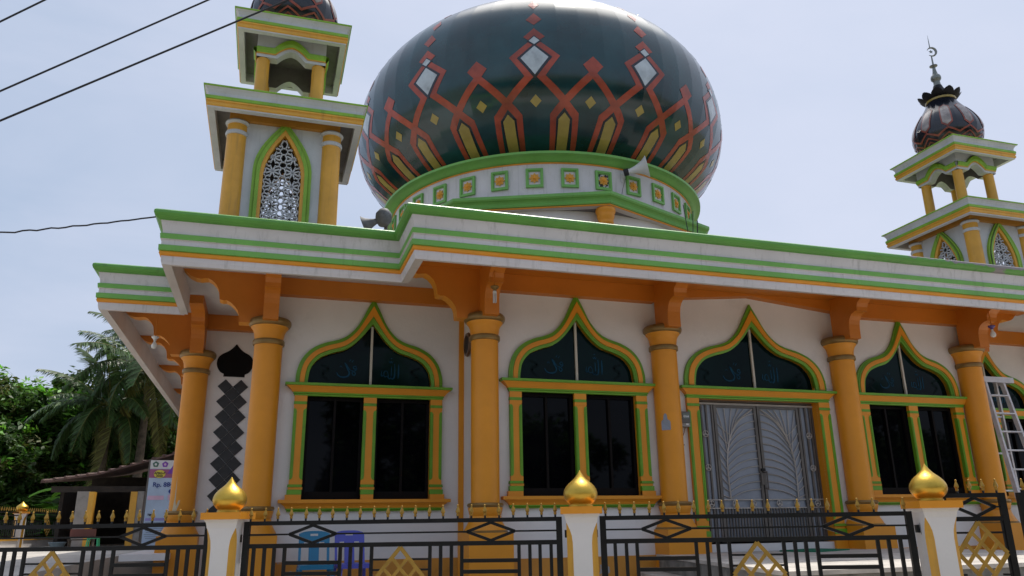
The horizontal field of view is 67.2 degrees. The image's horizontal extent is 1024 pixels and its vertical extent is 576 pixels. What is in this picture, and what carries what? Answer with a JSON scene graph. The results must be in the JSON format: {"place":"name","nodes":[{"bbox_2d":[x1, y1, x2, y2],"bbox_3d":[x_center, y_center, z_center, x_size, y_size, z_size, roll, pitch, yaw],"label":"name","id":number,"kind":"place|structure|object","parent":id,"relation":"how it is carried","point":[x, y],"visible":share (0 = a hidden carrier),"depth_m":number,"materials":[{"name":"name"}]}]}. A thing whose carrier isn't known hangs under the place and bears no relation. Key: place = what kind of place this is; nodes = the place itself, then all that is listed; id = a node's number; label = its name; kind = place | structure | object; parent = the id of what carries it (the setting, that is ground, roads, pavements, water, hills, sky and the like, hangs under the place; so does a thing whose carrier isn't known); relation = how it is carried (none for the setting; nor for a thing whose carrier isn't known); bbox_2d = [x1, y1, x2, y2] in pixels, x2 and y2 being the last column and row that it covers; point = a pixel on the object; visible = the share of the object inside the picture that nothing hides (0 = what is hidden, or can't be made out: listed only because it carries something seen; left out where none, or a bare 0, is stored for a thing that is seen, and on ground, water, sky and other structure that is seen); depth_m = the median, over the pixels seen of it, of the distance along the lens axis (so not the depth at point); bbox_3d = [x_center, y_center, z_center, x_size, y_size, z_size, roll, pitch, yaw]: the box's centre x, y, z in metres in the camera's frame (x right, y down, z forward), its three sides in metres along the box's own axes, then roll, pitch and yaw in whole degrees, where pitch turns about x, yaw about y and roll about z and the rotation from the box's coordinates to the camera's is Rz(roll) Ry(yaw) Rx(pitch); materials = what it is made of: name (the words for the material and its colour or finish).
{"place":"outdoors","nodes":[
{"label":"outdoors","id":0,"kind":"place"},
{"bbox_2d":[0,544,170,575],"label":"raised paving","id":1,"kind":"structure","parent":0,"point":[136,556],"depth_m":12.39,"materials":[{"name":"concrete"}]},
{"bbox_2d":[0,507,18,547],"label":"iron fence","id":2,"kind":"object","parent":1,"relation":"on","point":[5,543],"visible":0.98,"depth_m":21.23,"materials":[{"name":"black metal"}]},
{"bbox_2d":[11,501,29,546],"bbox_3d":[-13.971,7.051,21.769,0.381,1.971,0.381,7,-19,-23],"label":"fence post","id":3,"kind":"object","parent":1,"relation":"on","point":[23,507],"visible":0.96,"depth_m":21.80,"materials":[{"name":"white paint"}]},
{"bbox_2d":[22,508,57,546],"bbox_3d":[-14.199,7.313,23.533,0.200,1.092,3.234,1,-17,-7],"label":"iron fence","id":4,"kind":"object","parent":1,"relation":"on","point":[35,542],"visible":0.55,"depth_m":22.90,"materials":[{"name":"black metal"}]},
{"bbox_2d":[28,488,59,498],"bbox_3d":[-14.981,7.927,26.818,3.048,1.866,2.674,-7,-18,19],"label":"banana plant","id":5,"kind":"object","parent":1,"relation":"on","point":[53,495],"visible":0.04,"depth_m":26.41,"materials":[{"name":"green plant"}]},
{"bbox_2d":[48,542,66,546],"bbox_3d":[-12.487,7.045,21.158,0.470,0.125,0.470,4,-18,-17],"label":"basin","id":6,"kind":"object","parent":1,"relation":"on","point":[56,544],"visible":0.94,"depth_m":21.01,"materials":[{"name":"grey plastic"}]},
{"bbox_2d":[67,529,96,546],"bbox_3d":[-11.120,6.474,19.901,0.600,0.480,0.270,4,-18,-17],"label":"bench","id":7,"kind":"object","parent":1,"relation":"on","point":[81,532],"visible":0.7,"depth_m":20.00,"materials":[{"name":"red wood"}]},
{"bbox_2d":[71,491,96,546],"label":"pillar","id":8,"kind":"structure","parent":1,"relation":"on","point":[85,500],"depth_m":20.73,"materials":[{"name":"yellow paint"}]},
{"bbox_2d":[85,538,99,545],"bbox_3d":[-10.670,6.494,19.619,0.290,0.268,0.290,4,-18,-17],"label":"stool","id":9,"kind":"object","parent":1,"relation":"on","point":[97,542],"visible":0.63,"depth_m":19.56,"materials":[{"name":"green plastic"}]},
{"bbox_2d":[41,452,174,546],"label":"shed","id":10,"kind":"structure","parent":1,"relation":"on","point":[112,488],"depth_m":24.95,"materials":[{"name":"clay roof tile"},{"name":"yellow paint"},{"name":"white paint"}]},
{"bbox_2d":[124,491,145,545],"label":"pillar","id":11,"kind":"structure","parent":1,"relation":"on","point":[137,500],"depth_m":21.06,"materials":[{"name":"yellow paint"}]},
{"bbox_2d":[140,459,173,545],"bbox_3d":[-8.213,5.236,18.744,1.340,2.080,0.070,4,-18,-17],"label":"notice banner","id":12,"kind":"object","parent":1,"relation":"on","point":[158,487],"visible":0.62,"depth_m":18.68,"materials":[{"name":"white plastic"}]},
{"bbox_2d":[0,0,1023,401],"label":"sky","id":13,"kind":"structure","parent":0,"point":[817,101],"materials":[{"name":"white"}]},
{"bbox_2d":[92,0,1023,575],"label":"mosque","id":14,"kind":"structure","parent":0,"point":[310,356],"depth_m":12.05,"materials":[{"name":"paint"}]},
{"bbox_2d":[0,0,45,22],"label":"overhead cable","id":15,"kind":"object","parent":14,"relation":"attached to","point":[20,11],"visible":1,"depth_m":9.00,"materials":[{"name":"rubber"}]},
{"bbox_2d":[0,216,155,232],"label":"overhead cable","id":16,"kind":"object","parent":14,"relation":"attached to","point":[78,225],"visible":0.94,"depth_m":9.49,"materials":[{"name":"rubber"}]},
{"bbox_2d":[0,0,208,91],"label":"overhead cable","id":17,"kind":"object","parent":14,"relation":"attached to","point":[88,52],"visible":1,"depth_m":9.16,"materials":[{"name":"rubber"}]},
{"bbox_2d":[0,0,288,121],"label":"overhead cable","id":18,"kind":"object","parent":14,"relation":"attached to","point":[117,71],"visible":1,"depth_m":9.24,"materials":[{"name":"rubber"}]},
{"bbox_2d":[151,314,158,348],"bbox_3d":[-5.727,0.603,12.424,0.116,0.777,0.116,4,-18,-17],"label":"lamp","id":19,"kind":"object","parent":14,"relation":"hanging from","point":[154,343],"visible":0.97,"depth_m":12.33,"materials":[{"name":"white plastic"}]},
{"bbox_2d":[277,302,452,511],"bbox_3d":[-2.099,1.665,11.395,2.440,3.142,0.260,4,-18,-17],"label":"window","id":20,"kind":"structure","parent":14,"relation":"in","point":[362,436],"depth_m":11.32,"materials":[{"name":"black glass"}]},
{"bbox_2d":[360,208,391,229],"bbox_3d":[-2.262,-0.696,12.732,0.523,1.330,0.335,0,-17,-2],"label":"horn speaker","id":21,"kind":"object","parent":14,"relation":"on","point":[383,217],"visible":0.84,"depth_m":12.76},
{"bbox_2d":[463,332,470,356],"bbox_3d":[-0.674,0.856,11.645,0.044,0.374,0.374,4,-18,-17],"label":"wall clock","id":22,"kind":"object","parent":14,"relation":"attached to","point":[467,347],"depth_m":11.62,"materials":[{"name":"brown paint"}]},
{"bbox_2d":[491,271,498,302],"bbox_3d":[-0.238,-0.109,10.596,0.116,0.647,0.116,4,-18,-17],"label":"lamp","id":23,"kind":"object","parent":14,"relation":"hanging from","point":[494,287],"visible":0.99,"depth_m":10.52,"materials":[{"name":"white glass"}]},
{"bbox_2d":[499,298,662,507],"bbox_3d":[0.986,1.596,11.326,2.440,3.142,0.260,4,-18,-17],"label":"window","id":24,"kind":"structure","parent":14,"relation":"in","point":[571,405],"depth_m":11.26,"materials":[{"name":"black glass"}]},
{"bbox_2d":[621,156,649,181],"bbox_3d":[3.075,-2.996,19.070,0.716,0.562,0.538,-1,-17,1],"label":"horn speaker","id":25,"kind":"object","parent":14,"relation":"attached to","point":[641,167],"visible":1,"depth_m":19.01},
{"bbox_2d":[661,413,670,429],"bbox_3d":[2.266,1.970,11.349,0.134,0.240,0.020,-8,-18,22],"label":"nameplate","id":26,"kind":"object","parent":14,"relation":"attached to","point":[666,423],"visible":1,"depth_m":11.34,"materials":[{"name":"grey metal"}]},
{"bbox_2d":[681,411,690,427],"bbox_3d":[2.580,1.987,11.652,0.189,0.225,0.140,4,-18,-17],"label":"electricity meter","id":27,"kind":"object","parent":14,"relation":"attached to","point":[686,422],"visible":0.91,"depth_m":11.60,"materials":[{"name":"grey metal"}]},
{"bbox_2d":[682,413,688,418],"bbox_3d":[2.618,1.930,11.612,0.110,0.090,0.006,4,-18,-17],"label":"window glass","id":28,"kind":"structure","parent":27,"relation":"in","point":[683,414],"depth_m":11.61,"materials":[{"name":"grey glass"}]},
{"bbox_2d":[679,304,848,552],"bbox_3d":[3.884,2.134,12.205,2.840,3.834,0.445,4,-18,-17],"label":"door","id":29,"kind":"structure","parent":14,"relation":"in","point":[751,431],"depth_m":12.15,"materials":[{"name":"grey paint"}]},
{"bbox_2d":[856,322,983,504],"bbox_3d":[6.771,2.043,13.073,2.440,3.142,0.260,4,-18,-17],"label":"window","id":30,"kind":"structure","parent":14,"relation":"in","point":[907,418],"depth_m":13.05,"materials":[{"name":"black glass"}]},
{"bbox_2d":[987,309,995,336],"bbox_3d":[8.143,0.533,13.129,0.116,0.637,0.116,4,-18,-17],"label":"lamp","id":31,"kind":"object","parent":14,"relation":"hanging from","point":[992,332],"visible":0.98,"depth_m":13.06,"materials":[{"name":"glass"}]},
{"bbox_2d":[981,352,1023,504],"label":"window","id":32,"kind":"structure","parent":14,"relation":"in","point":[1015,442],"depth_m":15.01,"materials":[{"name":"orange paint"}]},
{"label":"courtyard","id":33,"kind":"structure","parent":0,"visible":0},
{"bbox_2d":[0,455,11,494],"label":"broadleaf tree","id":34,"kind":"object","parent":33,"relation":"on","point":[3,478],"visible":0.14,"depth_m":29.53,"materials":[{"name":"green plant"}]},
{"bbox_2d":[0,365,41,485],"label":"broadleaf tree","id":35,"kind":"object","parent":33,"relation":"on","point":[28,408],"visible":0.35,"depth_m":31.48,"materials":[{"name":"green plant"}]},
{"bbox_2d":[0,494,59,537],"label":"undergrowth","id":36,"kind":"object","parent":33,"relation":"on","point":[47,504],"visible":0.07,"depth_m":28.56,"materials":[{"name":"green plant"}]},
{"bbox_2d":[0,417,74,537],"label":"broadleaf tree","id":37,"kind":"object","parent":33,"relation":"on","point":[25,480],"visible":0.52,"depth_m":29.05,"materials":[{"name":"green plant"}]},
{"bbox_2d":[3,437,116,498],"bbox_3d":[-18.402,8.906,32.164,6.411,5.565,6.305,-10,-19,28],"label":"broadleaf tree","id":38,"kind":"object","parent":33,"relation":"on","point":[56,468],"visible":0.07,"depth_m":31.26,"materials":[{"name":"green plant"}]},
{"bbox_2d":[0,372,120,484],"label":"broadleaf tree","id":39,"kind":"object","parent":33,"relation":"on","point":[44,394],"visible":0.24,"depth_m":32.48,"materials":[{"name":"green plant"}]},
{"bbox_2d":[29,366,121,459],"bbox_3d":[-20.194,8.158,35.577,7.123,9.074,7.005,-6,-18,17],"label":"broadleaf tree","id":40,"kind":"object","parent":33,"relation":"on","point":[75,390],"visible":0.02,"depth_m":35.05,"materials":[{"name":"green plant"}]},
{"bbox_2d":[23,339,177,485],"bbox_3d":[-15.886,6.388,29.960,5.125,9.063,5.213,-8,-18,22],"label":"coconut palm","id":41,"kind":"object","parent":33,"relation":"on","point":[95,414],"visible":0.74,"depth_m":29.72,"materials":[{"name":"green plant"}]},
{"bbox_2d":[86,311,142,462],"bbox_3d":[-16.111,5.887,33.519,5.200,12.078,4.951,4,-18,-17],"label":"coconut palm","id":42,"kind":"object","parent":33,"relation":"on","point":[114,337],"visible":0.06,"depth_m":33.32,"materials":[{"name":"green plant"}]},
{"bbox_2d":[61,329,176,476],"bbox_3d":[-14.446,5.700,30.226,6.662,10.418,6.627,4,-18,-17],"label":"coconut palm","id":43,"kind":"object","parent":33,"relation":"on","point":[137,376],"visible":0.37,"depth_m":29.86,"materials":[{"name":"green plant"}]},
{"bbox_2d":[79,407,178,484],"bbox_3d":[-15.537,8.001,32.420,5.096,7.387,5.059,7,-19,-24],"label":"broadleaf tree","id":44,"kind":"object","parent":33,"relation":"on","point":[170,445],"visible":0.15,"depth_m":31.59,"materials":[{"name":"green plant"}]},
{"bbox_2d":[145,431,176,474],"bbox_3d":[-15.070,9.561,35.995,8.463,6.465,7.612,-16,-23,40],"label":"broadleaf tree","id":45,"kind":"object","parent":33,"relation":"on","point":[164,441],"depth_m":33.03,"materials":[{"name":"green plant"}]},
{"bbox_2d":[200,477,255,575],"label":"fence post","id":46,"kind":"object","parent":33,"relation":"on","point":[225,523],"visible":1,"depth_m":6.45,"materials":[{"name":"white paint"}]},
{"bbox_2d":[296,531,333,575],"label":"plastic chair","id":47,"kind":"object","parent":33,"relation":"on","point":[313,554],"visible":0.63,"depth_m":9.93,"materials":[{"name":"blue plastic"}]},
{"bbox_2d":[333,530,368,575],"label":"plastic chair","id":48,"kind":"object","parent":33,"relation":"on","point":[344,538],"visible":0.71,"depth_m":10.09,"materials":[{"name":"plastic"}]},
{"bbox_2d":[560,470,601,575],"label":"fence post","id":49,"kind":"object","parent":33,"relation":"on","point":[581,513],"visible":1,"depth_m":6.28,"materials":[{"name":"white paint"}]},
{"bbox_2d":[640,548,1023,575],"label":"porch steps","id":50,"kind":"structure","parent":33,"relation":"on","point":[767,563],"depth_m":8.53,"materials":[{"name":"tile"}]},
{"bbox_2d":[779,548,849,551],"bbox_3d":[4.417,3.824,11.241,0.920,0.018,0.600,14,-22,-39],"label":"door mat","id":51,"kind":"object","parent":50,"relation":"on","point":[814,550],"depth_m":11.10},
{"bbox_2d":[900,464,963,575],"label":"fence post","id":52,"kind":"object","parent":33,"relation":"on","point":[934,514],"visible":1,"depth_m":6.13,"materials":[{"name":"white paint"}]},
{"bbox_2d":[943,479,1020,575],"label":"iron fence","id":53,"kind":"object","parent":52,"relation":"attached to","point":[1009,549],"visible":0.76,"depth_m":6.18,"materials":[{"name":"black metal"}]},
{"bbox_2d":[984,376,1023,501],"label":"step ladder","id":54,"kind":"object","parent":33,"relation":"on","point":[1002,383],"visible":0.66,"depth_m":14.02,"materials":[{"name":"white metal"}]},
{"bbox_3d":[-2.410,3.245,6.212,16.910,0.699,6.618,4,-18,-17],"label":"fence wall","id":55,"kind":"object","parent":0,"visible":0},
{"bbox_2d":[0,509,207,575],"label":"iron fence","id":56,"kind":"object","parent":55,"relation":"on","point":[102,549],"visible":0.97,"depth_m":6.58,"materials":[{"name":"black metal"}]},
{"bbox_2d":[240,503,566,575],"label":"iron fence","id":57,"kind":"object","parent":55,"relation":"on","point":[247,545],"visible":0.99,"depth_m":6.44,"materials":[{"name":"black metal"}]},
{"bbox_2d":[597,497,921,575],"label":"iron fence","id":58,"kind":"object","parent":55,"relation":"on","point":[910,536],"visible":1,"depth_m":6.27,"materials":[{"name":"black metal"}]},
{"bbox_2d":[1015,478,1023,535],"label":"iron fence","id":59,"kind":"object","parent":55,"relation":"on","point":[1020,499],"visible":1,"depth_m":6.24,"materials":[{"name":"black metal"}]}
]}

